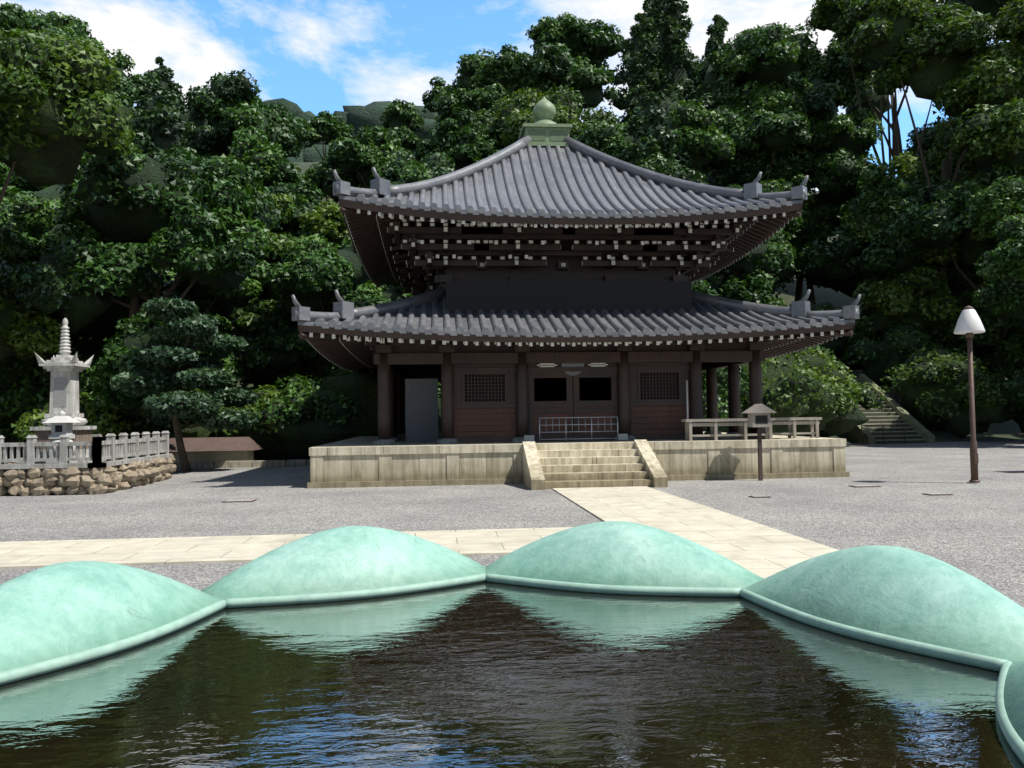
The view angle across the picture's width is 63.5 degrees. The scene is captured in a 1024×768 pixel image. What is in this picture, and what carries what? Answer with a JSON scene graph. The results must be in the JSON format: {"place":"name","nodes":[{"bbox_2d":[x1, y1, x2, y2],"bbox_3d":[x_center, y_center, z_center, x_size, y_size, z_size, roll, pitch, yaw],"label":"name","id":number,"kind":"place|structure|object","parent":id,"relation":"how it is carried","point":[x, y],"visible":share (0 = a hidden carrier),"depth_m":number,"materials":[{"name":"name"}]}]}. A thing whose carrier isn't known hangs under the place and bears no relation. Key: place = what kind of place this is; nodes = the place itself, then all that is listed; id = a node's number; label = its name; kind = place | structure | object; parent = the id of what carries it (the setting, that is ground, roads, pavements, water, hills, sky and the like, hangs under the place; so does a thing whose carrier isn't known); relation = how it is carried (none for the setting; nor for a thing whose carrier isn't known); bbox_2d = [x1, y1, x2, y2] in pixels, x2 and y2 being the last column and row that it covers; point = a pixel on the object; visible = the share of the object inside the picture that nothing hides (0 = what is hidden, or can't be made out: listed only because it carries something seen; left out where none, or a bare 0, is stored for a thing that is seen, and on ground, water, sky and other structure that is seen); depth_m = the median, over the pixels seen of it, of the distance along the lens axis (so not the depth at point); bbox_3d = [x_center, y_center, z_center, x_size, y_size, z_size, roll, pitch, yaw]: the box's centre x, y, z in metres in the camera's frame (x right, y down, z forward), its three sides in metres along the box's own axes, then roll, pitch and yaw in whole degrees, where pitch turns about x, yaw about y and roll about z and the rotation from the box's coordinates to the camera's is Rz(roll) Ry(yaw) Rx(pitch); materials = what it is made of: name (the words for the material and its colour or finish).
{"place":"outdoors","nodes":[
{"label":"outdoors","id":0,"kind":"place"},
{"bbox_2d":[0,455,176,495],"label":"stone retaining wall","id":1,"kind":"structure","parent":0,"point":[73,480],"depth_m":18.56,"materials":[{"name":"beige stone"}]},
{"bbox_2d":[16,318,105,463],"bbox_3d":[-11.196,0.148,20.720,1.550,3.640,1.550,-1,-2,-5],"label":"stone pagoda","id":2,"kind":"object","parent":1,"relation":"on","point":[65,367],"visible":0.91,"depth_m":20.47,"materials":[{"name":"stone"}]},
{"bbox_2d":[43,410,79,462],"bbox_3d":[-10.690,1.269,19.663,0.620,1.300,0.620,-1,-2,-5],"label":"stone lantern","id":3,"kind":"object","parent":1,"relation":"on","point":[61,423],"visible":0.49,"depth_m":19.50,"materials":[{"name":"grey stone"}]},
{"bbox_2d":[0,431,172,468],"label":"stone fence","id":4,"kind":"object","parent":1,"relation":"on","point":[110,449],"visible":1,"depth_m":18.70,"materials":[{"name":"grey stone"}]},
{"bbox_2d":[262,98,437,161],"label":"distant hill","id":5,"kind":"structure","parent":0,"point":[358,117],"depth_m":200.09,"materials":[{"name":"green plant"}]},
{"bbox_2d":[0,0,1008,190],"label":"sky","id":6,"kind":"structure","parent":0,"point":[317,56],"materials":[{"name":"blue"}]},
{"bbox_2d":[0,440,1023,607],"bbox_3d":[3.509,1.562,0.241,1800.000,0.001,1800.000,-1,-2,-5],"label":"gravel ground","id":7,"kind":"structure","parent":0,"point":[976,531],"depth_m":14.60,"materials":[{"name":"grey gravel"}]},
{"bbox_2d":[110,296,258,431],"bbox_3d":[-10.360,-0.590,26.699,3.987,4.086,4.606,-1,-2,-5],"label":"pine tree","id":8,"kind":"object","parent":7,"relation":"on","point":[138,383],"visible":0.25,"depth_m":25.64,"materials":[{"name":"green plant"}]},
{"bbox_2d":[161,437,262,461],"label":"shed","id":9,"kind":"structure","parent":7,"relation":"on","point":[220,449],"depth_m":29.65,"materials":[{"name":"brown wood"}]},
{"bbox_2d":[151,434,309,459],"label":"hill foot wall","id":10,"kind":"structure","parent":7,"relation":"on","point":[255,458],"depth_m":33.75,"materials":[{"name":"stone"}]},
{"bbox_2d":[173,459,309,468],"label":"wall","id":11,"kind":"structure","parent":7,"relation":"on","point":[248,464],"depth_m":28.45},
{"bbox_2d":[0,486,837,578],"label":"stone paths","id":12,"kind":"structure","parent":7,"relation":"on","point":[762,551],"depth_m":10.66,"materials":[{"name":"beige stone"}]},
{"bbox_2d":[0,521,1023,763],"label":"lotus petal basin","id":13,"kind":"object","parent":7,"relation":"on","point":[57,616],"visible":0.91,"depth_m":2.01,"materials":[{"name":"green metal"}]},
{"bbox_2d":[0,582,1023,767],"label":"basin water","id":14,"kind":"structure","parent":13,"relation":"in","point":[487,675],"depth_m":1.52,"materials":[{"name":"black liquid"}]},
{"bbox_2d":[307,432,860,489],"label":"temple platform","id":15,"kind":"structure","parent":7,"relation":"on","point":[362,461],"depth_m":19.81,"materials":[{"name":"stone"}]},
{"bbox_2d":[365,281,771,444],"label":"temple building","id":16,"kind":"structure","parent":15,"relation":"on","point":[502,392],"depth_m":21.88,"materials":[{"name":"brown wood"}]},
{"bbox_2d":[385,215,744,295],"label":"brackets","id":17,"kind":"object","parent":16,"relation":"on","point":[469,251],"visible":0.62,"depth_m":22.90,"materials":[{"name":"brown wood"}]},
{"bbox_2d":[333,135,808,289],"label":"roof","id":18,"kind":"structure","parent":17,"relation":"on","point":[522,182],"depth_m":22.56,"materials":[{"name":"tile"}]},
{"bbox_2d":[518,96,572,146],"bbox_3d":[1.063,-8.458,27.015,1.620,1.920,1.620,-1,-2,-5],"label":"roof finial","id":19,"kind":"object","parent":18,"relation":"on","point":[544,130],"visible":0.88,"depth_m":26.30,"materials":[{"name":"green metal"}]},
{"bbox_2d":[291,287,860,370],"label":"roof","id":20,"kind":"structure","parent":16,"relation":"on","point":[341,333],"depth_m":20.56,"materials":[{"name":"tile"}]},
{"bbox_2d":[524,434,627,441],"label":"notice plaques","id":21,"kind":"object","parent":15,"relation":"on","point":[622,437],"visible":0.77,"depth_m":21.28,"materials":[{"name":"white paint"}]},
{"bbox_2d":[539,417,618,442],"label":"railing","id":22,"kind":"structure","parent":15,"relation":"on","point":[585,424],"depth_m":20.96,"materials":[{"name":"grey metal"}]},
{"bbox_2d":[681,418,775,440],"bbox_3d":[5.463,1.143,20.892,2.300,0.540,0.400,-1,-2,-5],"label":"railing","id":23,"kind":"object","parent":15,"relation":"on","point":[742,423],"visible":0.88,"depth_m":20.74,"materials":[{"name":"grey wood"}]},
{"bbox_2d":[738,417,821,438],"bbox_3d":[6.956,1.152,21.625,2.200,0.540,0.400,-1,-2,-5],"label":"platform bench","id":24,"kind":"object","parent":15,"relation":"on","point":[794,422],"visible":0.56,"depth_m":21.52,"materials":[{"name":"grey wood"}]},
{"bbox_2d":[221,485,952,502],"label":"drain covers","id":25,"kind":"object","parent":7,"relation":"on","point":[253,500],"visible":1,"depth_m":16.32,"materials":[{"name":"metal"}]},
{"bbox_2d":[742,404,776,480],"bbox_3d":[5.955,1.407,19.899,0.720,1.860,0.440,-1,-2,-5],"label":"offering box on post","id":26,"kind":"object","parent":7,"relation":"on","point":[759,416],"visible":0.91,"depth_m":19.79,"materials":[{"name":"grey wood"}]},
{"bbox_2d":[861,424,904,444],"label":"stair barrier","id":27,"kind":"object","parent":7,"relation":"on","point":[883,434],"visible":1,"depth_m":41.05,"materials":[{"name":"metal"}]},
{"bbox_2d":[843,374,934,443],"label":"hillside stair","id":28,"kind":"object","parent":7,"relation":"on","point":[893,414],"visible":0.45,"depth_m":43.39,"materials":[{"name":"stone"}]},
{"bbox_2d":[954,305,984,483],"bbox_3d":[10.193,0.225,18.358,0.620,3.960,0.620,-1,-2,-5],"label":"lamp post","id":29,"kind":"object","parent":7,"relation":"on","point":[969,324],"visible":1,"depth_m":18.29,"materials":[{"name":"metal"}]},
{"bbox_2d":[4,157,1023,459],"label":"hill terrain","id":30,"kind":"structure","parent":0,"point":[996,431],"depth_m":50.73,"materials":[{"name":"green plant"}]},
{"bbox_2d":[128,0,803,323],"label":"cedar trees","id":31,"kind":"object","parent":30,"relation":"on","point":[164,142],"visible":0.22,"depth_m":67.41,"materials":[{"name":"green plant"}]},
{"bbox_2d":[0,34,1015,471],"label":"tree trunks","id":32,"kind":"object","parent":30,"relation":"on","point":[892,140],"visible":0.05,"depth_m":51.25,"materials":[{"name":"brown plant"}]},
{"bbox_2d":[0,0,1023,459],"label":"green trees","id":33,"kind":"object","parent":30,"relation":"on","point":[58,160],"visible":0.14,"depth_m":40.23,"materials":[{"name":"green plant"}]},
{"bbox_2d":[0,0,1023,456],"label":"trees","id":34,"kind":"object","parent":30,"relation":"on","point":[304,432],"visible":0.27,"depth_m":47.70,"materials":[{"name":"green plant"}]},
{"bbox_2d":[0,0,1023,442],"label":"light green crowns","id":35,"kind":"object","parent":30,"relation":"on","point":[968,22],"visible":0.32,"depth_m":46.75,"materials":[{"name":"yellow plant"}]}
]}

